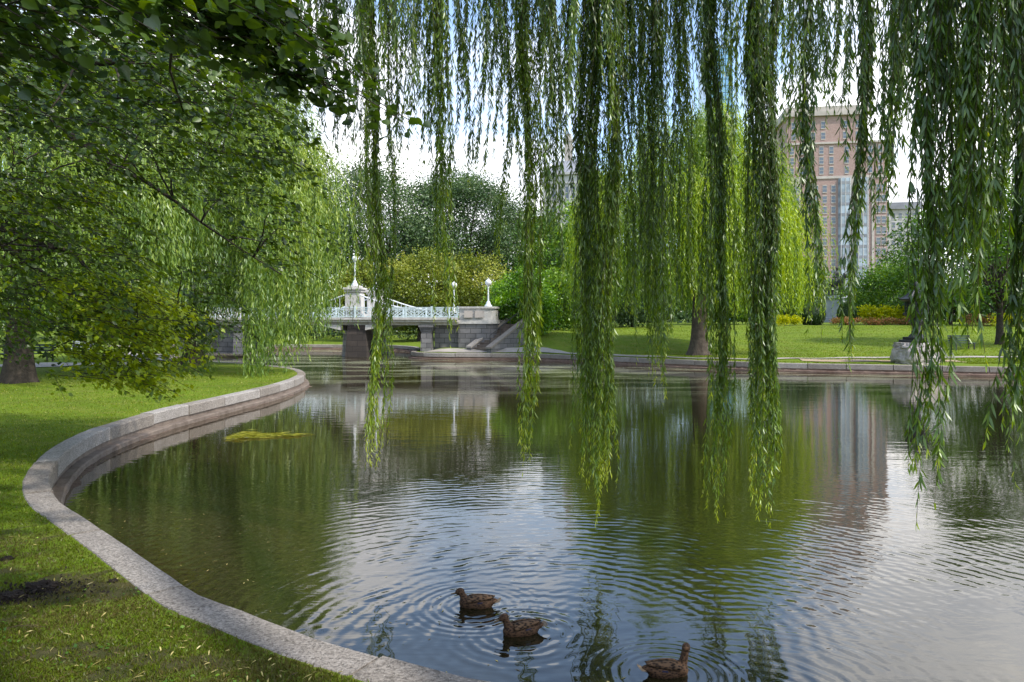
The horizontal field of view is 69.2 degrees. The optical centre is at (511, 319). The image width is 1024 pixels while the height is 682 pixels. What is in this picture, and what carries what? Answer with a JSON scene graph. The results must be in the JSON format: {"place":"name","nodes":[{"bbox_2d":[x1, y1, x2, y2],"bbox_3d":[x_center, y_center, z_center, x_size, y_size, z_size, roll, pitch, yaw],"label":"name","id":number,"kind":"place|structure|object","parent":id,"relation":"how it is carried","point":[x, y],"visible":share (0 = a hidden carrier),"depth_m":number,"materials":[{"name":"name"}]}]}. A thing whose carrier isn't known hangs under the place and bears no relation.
{"place":"outdoors","nodes":[
{"label":"outdoors","id":0,"kind":"place"},
{"bbox_2d":[0,566,109,609],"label":"loose soil","id":1,"kind":"structure","parent":0,"point":[41,590],"depth_m":6.35,"materials":[{"name":"brown soil"}]},
{"bbox_2d":[0,352,162,366],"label":"path","id":2,"kind":"structure","parent":0,"point":[45,364],"depth_m":38.61,"materials":[{"name":"grey concrete"}]},
{"bbox_2d":[0,320,1023,681],"bbox_3d":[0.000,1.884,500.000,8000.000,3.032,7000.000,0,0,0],"label":"ground","id":3,"kind":"structure","parent":0,"point":[552,342],"depth_m":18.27,"materials":[{"name":"green plant"}]},
{"bbox_2d":[0,555,14,560],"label":"soil clod","id":4,"kind":"object","parent":3,"relation":"on","point":[8,557],"visible":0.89,"depth_m":7.26,"materials":[{"name":"brown soil"}]},
{"bbox_2d":[0,589,26,601],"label":"soil clod","id":5,"kind":"object","parent":3,"relation":"on","point":[14,594],"visible":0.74,"depth_m":6.24,"materials":[{"name":"brown soil"}]},
{"bbox_2d":[6,624,45,628],"bbox_3d":[-3.644,2.299,5.547,0.301,0.026,0.102,0,0,0],"label":"twig","id":6,"kind":"object","parent":3,"relation":"on","point":[25,625],"visible":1,"depth_m":5.56,"materials":[{"name":"brown wood"}]},
{"bbox_2d":[0,344,55,360],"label":"park bench","id":7,"kind":"object","parent":3,"relation":"on","point":[46,349],"visible":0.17,"depth_m":41.89,"materials":[{"name":"wood"}]},
{"bbox_2d":[0,267,57,324],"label":"broadleaf tree","id":8,"kind":"object","parent":3,"relation":"on","point":[31,311],"visible":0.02,"depth_m":77.90,"materials":[{"name":"green plant"}]},
{"bbox_2d":[21,578,59,592],"bbox_3d":[-4.093,2.328,6.457,0.315,0.138,0.232,0,0,0],"label":"soil clod","id":9,"kind":"object","parent":3,"relation":"on","point":[44,583],"visible":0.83,"depth_m":6.42,"materials":[{"name":"brown soil"}]},
{"bbox_2d":[33,295,188,338],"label":"broadleaf tree","id":10,"kind":"object","parent":3,"relation":"on","point":[81,323],"depth_m":91.01,"materials":[{"name":"green plant"}]},
{"bbox_2d":[108,578,117,582],"bbox_3d":[-3.551,2.327,6.609,0.102,0.051,0.079,0,0,0],"label":"soil clod","id":11,"kind":"object","parent":3,"relation":"on","point":[111,580],"visible":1,"depth_m":6.60,"materials":[{"name":"brown soil"}]},
{"bbox_2d":[0,14,236,383],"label":"weeping willow","id":12,"kind":"object","parent":3,"relation":"on","point":[12,372],"visible":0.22,"depth_m":27.34,"materials":[{"name":"green plant"}]},
{"bbox_2d":[0,489,272,681],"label":"weeds","id":13,"kind":"object","parent":3,"relation":"on","point":[75,644],"visible":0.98,"depth_m":5.27,"materials":[{"name":"green plant"}]},
{"bbox_2d":[2,418,341,681],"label":"fallen leaves","id":14,"kind":"object","parent":3,"relation":"on","point":[135,635],"visible":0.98,"depth_m":5.22,"materials":[{"name":"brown plant"}]},
{"bbox_2d":[0,0,348,403],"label":"lime tree","id":15,"kind":"object","parent":3,"relation":"on","point":[111,314],"visible":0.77,"depth_m":12.30,"materials":[{"name":"green plant"}]},
{"bbox_2d":[2,36,360,377],"bbox_3d":[-15.746,-5.232,36.531,16.640,17.537,18.922,0,0,0],"label":"weeping willow","id":16,"kind":"object","parent":3,"relation":"on","point":[294,299],"visible":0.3,"depth_m":32.63,"materials":[{"name":"green plant"}]},
{"bbox_2d":[0,0,429,164],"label":"lime tree","id":17,"kind":"object","parent":3,"relation":"on","point":[249,30],"visible":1,"depth_m":4.66,"materials":[{"name":"green plant"}]},
{"bbox_2d":[22,354,488,681],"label":"pond wall","id":18,"kind":"structure","parent":3,"relation":"on","point":[51,476],"depth_m":7.78,"materials":[{"name":"stone"}]},
{"bbox_2d":[110,344,419,357],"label":"pond wall","id":19,"kind":"structure","parent":3,"relation":"on","point":[327,346],"depth_m":69.03,"materials":[{"name":"stone"}]},
{"bbox_2d":[129,284,432,339],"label":"hedge","id":20,"kind":"object","parent":3,"relation":"on","point":[338,333],"visible":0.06,"depth_m":91.13,"materials":[{"name":"green plant"}]},
{"bbox_2d":[295,198,365,330],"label":"broadleaf tree","id":21,"kind":"object","parent":3,"relation":"on","point":[342,248],"visible":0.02,"depth_m":109.65,"materials":[{"name":"green plant"}]},
{"bbox_2d":[179,286,501,357],"bbox_3d":[-13.138,0.335,58.368,24.880,5.730,6.840,0,0,6],"label":"footbridge","id":22,"kind":"object","parent":3,"relation":"on","point":[476,322],"visible":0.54,"depth_m":54.96,"materials":[{"name":"stone"}]},
{"bbox_2d":[351,255,357,285],"bbox_3d":[-11.745,-3.677,55.497,0.496,2.294,0.496,0,0,0],"label":"globe lamp","id":23,"kind":"object","parent":22,"relation":"on","point":[354,283],"visible":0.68,"depth_m":55.40,"materials":[{"name":"white metal"}]},
{"bbox_2d":[450,282,456,312],"bbox_3d":[-4.257,-1.655,54.517,0.522,2.310,0.522,0,0,0],"label":"globe lamp","id":24,"kind":"object","parent":22,"relation":"on","point":[452,284],"visible":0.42,"depth_m":54.39,"materials":[{"name":"white metal"}]},
{"bbox_2d":[485,279,491,305],"bbox_3d":[-1.751,-2.000,54.894,0.548,2.076,0.548,0,0,0],"label":"globe lamp","id":25,"kind":"object","parent":22,"relation":"on","point":[488,282],"visible":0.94,"depth_m":54.76,"materials":[{"name":"white metal"}]},
{"bbox_2d":[1,259,691,330],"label":"distant wood","id":26,"kind":"object","parent":3,"relation":"on","point":[680,317],"depth_m":152.97,"materials":[{"name":"green plant"}]},
{"bbox_2d":[318,256,396,339],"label":"broadleaf tree","id":27,"kind":"object","parent":3,"relation":"on","point":[362,279],"visible":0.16,"depth_m":80.08,"materials":[{"name":"green plant"}]},
{"bbox_2d":[315,135,491,334],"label":"broadleaf tree","id":28,"kind":"object","parent":3,"relation":"on","point":[388,197],"visible":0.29,"depth_m":105.70,"materials":[{"name":"green plant"}]},
{"bbox_2d":[360,243,485,340],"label":"broadleaf tree","id":29,"kind":"object","parent":3,"relation":"on","point":[407,273],"visible":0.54,"depth_m":75.39,"materials":[{"name":"green plant"}]},
{"bbox_2d":[358,155,551,304],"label":"broadleaf tree","id":30,"kind":"object","parent":3,"relation":"on","point":[487,199],"visible":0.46,"depth_m":112.07,"materials":[{"name":"green plant"}]},
{"bbox_2d":[416,247,516,317],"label":"broadleaf tree","id":31,"kind":"object","parent":3,"relation":"on","point":[480,291],"visible":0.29,"depth_m":78.17,"materials":[{"name":"green plant"}]},
{"bbox_2d":[466,312,525,352],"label":"stone steps","id":32,"kind":"structure","parent":3,"relation":"on","point":[505,336],"depth_m":53.69,"materials":[{"name":"stone"}]},
{"bbox_2d":[469,195,564,284],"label":"broadleaf tree","id":33,"kind":"object","parent":3,"relation":"on","point":[537,216],"visible":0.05,"depth_m":121.28,"materials":[{"name":"green plant"}]},
{"bbox_2d":[480,264,568,335],"bbox_3d":[0.971,-1.343,58.131,7.006,6.239,7.519,0,0,0],"label":"shrub","id":34,"kind":"object","parent":3,"relation":"on","point":[505,298],"visible":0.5,"depth_m":56.86,"materials":[{"name":"green plant"}]},
{"bbox_2d":[513,264,593,329],"bbox_3d":[3.839,-2.101,66.169,9.010,6.330,8.840,0,0,35],"label":"shrub","id":35,"kind":"object","parent":3,"relation":"on","point":[565,323],"visible":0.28,"depth_m":64.28,"materials":[{"name":"green plant"}]},
{"bbox_2d":[496,195,629,328],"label":"broadleaf tree","id":36,"kind":"object","parent":3,"relation":"on","point":[548,248],"visible":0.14,"depth_m":89.72,"materials":[{"name":"green plant"}]},
{"bbox_2d":[543,133,600,251],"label":"classical building","id":37,"kind":"structure","parent":3,"relation":"on","point":[566,179],"depth_m":200.56,"materials":[{"name":"grey stone"}]},
{"bbox_2d":[565,185,568,198],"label":"window","id":38,"kind":"structure","parent":37,"relation":"in","point":[566,189],"depth_m":200.14,"materials":[{"name":"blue glass"}]},
{"bbox_2d":[258,0,1023,529],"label":"weeping willow","id":39,"kind":"object","parent":3,"relation":"on","point":[950,58],"visible":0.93,"depth_m":8.71,"materials":[{"name":"green plant"}]},
{"bbox_2d":[595,238,691,326],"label":"broadleaf tree","id":40,"kind":"object","parent":3,"relation":"on","point":[623,316],"visible":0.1,"depth_m":97.62,"materials":[{"name":"green plant"}]},
{"bbox_2d":[554,86,840,355],"bbox_3d":[11.788,-6.521,48.535,18.208,17.950,18.282,0,0,0],"label":"weeping willow","id":41,"kind":"object","parent":3,"relation":"on","point":[792,225],"visible":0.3,"depth_m":44.41,"materials":[{"name":"green plant"}]},
{"bbox_2d":[408,351,1020,376],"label":"pond wall","id":42,"kind":"structure","parent":3,"relation":"on","point":[886,369],"depth_m":40.83,"materials":[{"name":"stone"}]},
{"bbox_2d":[698,48,732,126],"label":"glass tower","id":43,"kind":"structure","parent":3,"relation":"on","point":[703,98],"depth_m":419.82,"materials":[{"name":"glass"}]},
{"bbox_2d":[667,257,805,324],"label":"broadleaf tree","id":44,"kind":"object","parent":3,"relation":"on","point":[739,313],"visible":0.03,"depth_m":118.61,"materials":[{"name":"green plant"}]},
{"bbox_2d":[463,325,1023,363],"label":"grass","id":45,"kind":"structure","parent":3,"relation":"on","point":[890,334],"depth_m":54.05,"materials":[{"name":"green plant"}]},
{"bbox_2d":[776,314,803,325],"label":"flower bed","id":46,"kind":"object","parent":3,"relation":"on","point":[780,321],"visible":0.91,"depth_m":103.79,"materials":[{"name":"yellow plant"}]},
{"bbox_2d":[773,254,838,321],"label":"broadleaf tree","id":47,"kind":"object","parent":3,"relation":"on","point":[793,314],"visible":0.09,"depth_m":146.87,"materials":[{"name":"green plant"}]},
{"bbox_2d":[799,302,825,324],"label":"topiary bush","id":48,"kind":"object","parent":3,"relation":"on","point":[816,318],"visible":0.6,"depth_m":106.89,"materials":[{"name":"green plant"}]},
{"bbox_2d":[774,105,886,295],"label":"brick tower","id":49,"kind":"structure","parent":3,"relation":"on","point":[834,182],"depth_m":234.96,"materials":[{"name":"brick"}]},
{"bbox_2d":[789,157,793,165],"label":"window","id":50,"kind":"structure","parent":49,"relation":"in","point":[792,158],"depth_m":237.10,"materials":[{"name":"glass"}]},
{"bbox_2d":[819,166,823,174],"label":"window","id":51,"kind":"structure","parent":49,"relation":"in","point":[821,169],"depth_m":235.65,"materials":[{"name":"glass"}]},
{"bbox_2d":[819,156,823,164],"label":"window","id":52,"kind":"structure","parent":49,"relation":"in","point":[821,159],"depth_m":235.65,"materials":[{"name":"glass"}]},
{"bbox_2d":[819,146,823,154],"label":"window","id":53,"kind":"structure","parent":49,"relation":"in","point":[821,148],"depth_m":235.71,"materials":[{"name":"glass"}]},
{"bbox_2d":[821,132,825,139],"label":"window","id":54,"kind":"structure","parent":49,"relation":"in","point":[823,134],"depth_m":235.85,"materials":[{"name":"glass"}]},
{"bbox_2d":[821,121,825,128],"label":"window","id":55,"kind":"structure","parent":49,"relation":"in","point":[823,123],"depth_m":235.88,"materials":[{"name":"glass"}]},
{"bbox_2d":[822,238,826,245],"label":"window","id":56,"kind":"structure","parent":49,"relation":"in","point":[823,240],"depth_m":235.54,"materials":[{"name":"glass"}]},
{"bbox_2d":[822,206,826,213],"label":"window","id":57,"kind":"structure","parent":49,"relation":"in","point":[824,208],"depth_m":235.51,"materials":[{"name":"glass"}]},
{"bbox_2d":[822,195,826,203],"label":"window","id":58,"kind":"structure","parent":49,"relation":"in","point":[824,197],"depth_m":235.54,"materials":[{"name":"glass"}]},
{"bbox_2d":[822,185,826,192],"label":"window","id":59,"kind":"structure","parent":49,"relation":"in","point":[824,187],"depth_m":235.54,"materials":[{"name":"glass"}]},
{"bbox_2d":[829,166,833,173],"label":"window","id":60,"kind":"structure","parent":49,"relation":"in","point":[831,168],"depth_m":235.19,"materials":[{"name":"glass"}]},
{"bbox_2d":[829,156,833,163],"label":"window","id":61,"kind":"structure","parent":49,"relation":"in","point":[831,158],"depth_m":235.19,"materials":[{"name":"glass"}]},
{"bbox_2d":[829,146,833,153],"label":"window","id":62,"kind":"structure","parent":49,"relation":"in","point":[831,148],"depth_m":235.19,"materials":[{"name":"glass"}]},
{"bbox_2d":[831,259,835,266],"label":"window","id":63,"kind":"structure","parent":49,"relation":"in","point":[833,263],"depth_m":235.08,"materials":[{"name":"glass"}]},
{"bbox_2d":[831,248,835,255],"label":"window","id":64,"kind":"structure","parent":49,"relation":"in","point":[832,251],"depth_m":235.08,"materials":[{"name":"glass"}]},
{"bbox_2d":[831,238,835,245],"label":"window","id":65,"kind":"structure","parent":49,"relation":"in","point":[832,239],"depth_m":235.08,"materials":[{"name":"glass"}]},
{"bbox_2d":[831,227,835,234],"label":"window","id":66,"kind":"structure","parent":49,"relation":"in","point":[833,232],"depth_m":235.08,"materials":[{"name":"glass"}]},
{"bbox_2d":[831,216,835,224],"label":"window","id":67,"kind":"structure","parent":49,"relation":"in","point":[833,218],"depth_m":235.11,"materials":[{"name":"glass"}]},
{"bbox_2d":[831,206,835,213],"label":"window","id":68,"kind":"structure","parent":49,"relation":"in","point":[833,208],"depth_m":235.08,"materials":[{"name":"glass"}]},
{"bbox_2d":[831,195,835,202],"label":"window","id":69,"kind":"structure","parent":49,"relation":"in","point":[833,197],"depth_m":235.08,"materials":[{"name":"glass"}]},
{"bbox_2d":[831,185,835,192],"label":"window","id":70,"kind":"structure","parent":49,"relation":"in","point":[833,187],"depth_m":235.08,"materials":[{"name":"glass"}]},
{"bbox_2d":[838,177,850,288],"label":"bay window","id":71,"kind":"structure","parent":49,"relation":"in","point":[844,184],"depth_m":233.71,"materials":[{"name":"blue glass"}]},
{"bbox_2d":[844,166,848,173],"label":"window","id":72,"kind":"structure","parent":49,"relation":"in","point":[845,171],"depth_m":234.48,"materials":[{"name":"glass"}]},
{"bbox_2d":[856,177,868,287],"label":"bay window","id":73,"kind":"structure","parent":49,"relation":"in","point":[863,247],"depth_m":232.74,"materials":[{"name":"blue glass"}]},
{"bbox_2d":[876,247,880,255],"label":"window","id":74,"kind":"structure","parent":49,"relation":"in","point":[878,249],"depth_m":232.96,"materials":[{"name":"glass"}]},
{"bbox_2d":[876,237,880,244],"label":"window","id":75,"kind":"structure","parent":49,"relation":"in","point":[878,240],"depth_m":233.02,"materials":[{"name":"glass"}]},
{"bbox_2d":[876,226,880,233],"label":"window","id":76,"kind":"structure","parent":49,"relation":"in","point":[878,229],"depth_m":233.02,"materials":[{"name":"glass"}]},
{"bbox_2d":[876,215,880,223],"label":"window","id":77,"kind":"structure","parent":49,"relation":"in","point":[878,216],"depth_m":232.96,"materials":[{"name":"glass"}]},
{"bbox_2d":[881,247,885,255],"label":"window","id":78,"kind":"structure","parent":49,"relation":"in","point":[884,248],"depth_m":232.79,"materials":[{"name":"glass"}]},
{"bbox_2d":[881,226,885,233],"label":"window","id":79,"kind":"structure","parent":49,"relation":"in","point":[883,228],"depth_m":232.79,"materials":[{"name":"glass"}]},
{"bbox_2d":[881,215,885,223],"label":"window","id":80,"kind":"structure","parent":49,"relation":"in","point":[883,217],"depth_m":232.79,"materials":[{"name":"glass"}]},
{"bbox_2d":[823,267,846,322],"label":"equestrian statue","id":81,"kind":"object","parent":3,"relation":"on","point":[829,310],"visible":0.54,"depth_m":164.31,"materials":[{"name":"grey stone"}]},
{"bbox_2d":[668,271,1021,321],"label":"distant wood","id":82,"kind":"object","parent":3,"relation":"on","point":[961,317],"visible":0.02,"depth_m":207.31,"materials":[{"name":"green plant"}]},
{"bbox_2d":[836,301,856,324],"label":"topiary bush","id":83,"kind":"object","parent":3,"relation":"on","point":[845,308],"visible":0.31,"depth_m":107.24,"materials":[{"name":"green plant"}]},
{"bbox_2d":[829,316,864,324],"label":"flower bed","id":84,"kind":"object","parent":3,"relation":"on","point":[836,320],"visible":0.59,"depth_m":103.58,"materials":[{"name":"plant"}]},
{"bbox_2d":[816,282,893,321],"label":"broadleaf tree","id":85,"kind":"object","parent":3,"relation":"on","point":[836,293],"visible":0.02,"depth_m":181.51,"materials":[{"name":"green plant"}]},
{"bbox_2d":[800,359,962,361],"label":"worn soil","id":86,"kind":"structure","parent":3,"relation":"on","point":[839,360],"depth_m":41.83,"materials":[{"name":"beige soil"}]},
{"bbox_2d":[857,304,909,324],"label":"foliage bed","id":87,"kind":"object","parent":3,"relation":"on","point":[876,312],"visible":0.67,"depth_m":107.60,"materials":[{"name":"yellow plant"}]},
{"bbox_2d":[860,316,909,324],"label":"flower bed","id":88,"kind":"object","parent":3,"relation":"on","point":[888,321],"visible":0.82,"depth_m":103.68,"materials":[{"name":"plant"}]},
{"bbox_2d":[831,252,950,320],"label":"broadleaf tree","id":89,"kind":"object","parent":3,"relation":"on","point":[875,298],"visible":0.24,"depth_m":133.75,"materials":[{"name":"green plant"}]},
{"bbox_2d":[887,202,922,290],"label":"stone building","id":90,"kind":"structure","parent":3,"relation":"on","point":[899,209],"depth_m":270.00,"materials":[{"name":"stone"}]},
{"bbox_2d":[890,342,941,364],"bbox_3d":[21.705,1.894,39.866,2.670,1.353,1.995,0,0,-20],"label":"boulder","id":91,"kind":"object","parent":3,"relation":"on","point":[900,354],"visible":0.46,"depth_m":39.12,"materials":[{"name":"grey stone"}]},
{"bbox_2d":[898,281,929,342],"bbox_3d":[21.684,-0.406,39.800,1.556,3.300,1.790,0,0,-8],"label":"iron lantern","id":92,"kind":"object","parent":91,"relation":"on","point":[906,300],"visible":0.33,"depth_m":39.66,"materials":[{"name":"black metal"}]},
{"bbox_2d":[859,197,1014,324],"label":"broadleaf tree","id":93,"kind":"object","parent":3,"relation":"on","point":[896,274],"visible":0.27,"depth_m":105.41,"materials":[{"name":"green plant"}]},
{"bbox_2d":[897,153,1023,344],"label":"broadleaf tree","id":94,"kind":"object","parent":3,"relation":"on","point":[995,292],"visible":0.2,"depth_m":53.84,"materials":[{"name":"green plant"}]},
{"bbox_2d":[947,335,974,349],"bbox_3d":[30.643,1.565,50.560,1.600,1.010,0.720,0,0,-5],"label":"park bench","id":95,"kind":"object","parent":3,"relation":"on","point":[962,337],"visible":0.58,"depth_m":50.83,"materials":[{"name":"wood"}]},
{"bbox_2d":[959,313,995,325],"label":"flower bed","id":96,"kind":"object","parent":3,"relation":"on","point":[985,322],"visible":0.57,"depth_m":97.74,"materials":[{"name":"plant"}]},
{"bbox_2d":[950,215,1023,314],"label":"broadleaf tree","id":97,"kind":"object","parent":3,"relation":"on","point":[997,268],"visible":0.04,"depth_m":96.39,"materials":[{"name":"green plant"}]},
{"bbox_2d":[986,313,1023,326],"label":"flower bed","id":98,"kind":"object","parent":3,"relation":"on","point":[994,319],"visible":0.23,"depth_m":92.06,"materials":[{"name":"yellow plant"}]},
{"bbox_2d":[2,0,1022,319],"label":"sky","id":99,"kind":"structure","parent":0,"point":[904,165],"materials":[{"name":"white"}]},
{"bbox_2d":[426,347,659,356],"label":"shore path","id":100,"kind":"structure","parent":0,"point":[543,349],"depth_m":52.69,"materials":[{"name":"grey concrete"}]},
{"bbox_2d":[64,350,1023,681],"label":"water","id":101,"kind":"structure","parent":0,"point":[842,568],"depth_m":10.15,"materials":[{"name":"liquid"}]},
{"bbox_2d":[222,429,309,439],"bbox_3d":[-5.727,2.764,17.832,2.202,0.161,1.396,0,0,0],"label":"floating weed","id":102,"kind":"object","parent":101,"relation":"on","point":[244,434],"visible":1,"depth_m":17.78,"materials":[{"name":"plant"}]},
{"bbox_2d":[77,431,624,681],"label":"drifting leaves","id":103,"kind":"object","parent":101,"relation":"on","point":[307,588],"visible":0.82,"depth_m":7.93,"materials":[{"name":"green plant"}]},
{"bbox_2d":[451,588,500,608],"bbox_3d":[-0.354,2.735,7.250,0.494,0.224,0.168,0,0,4],"label":"duck","id":104,"kind":"object","parent":101,"relation":"on","point":[478,601],"visible":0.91,"depth_m":7.20},
{"bbox_2d":[494,613,547,636],"bbox_3d":[0.076,2.725,6.622,0.494,0.244,0.168,0,0,-16],"label":"duck","id":105,"kind":"object","parent":101,"relation":"on","point":[524,627],"visible":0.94,"depth_m":6.57},
{"bbox_2d":[637,642,689,678],"bbox_3d":[1.212,2.706,5.859,0.451,0.282,0.175,0,0,-8],"label":"duck","id":106,"kind":"object","parent":101,"relation":"on","point":[665,668],"visible":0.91,"depth_m":5.81},
{"bbox_2d":[667,356,1017,358],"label":"shore path","id":107,"kind":"structure","parent":0,"point":[846,357],"depth_m":44.15,"materials":[{"name":"grey concrete"}]}
]}

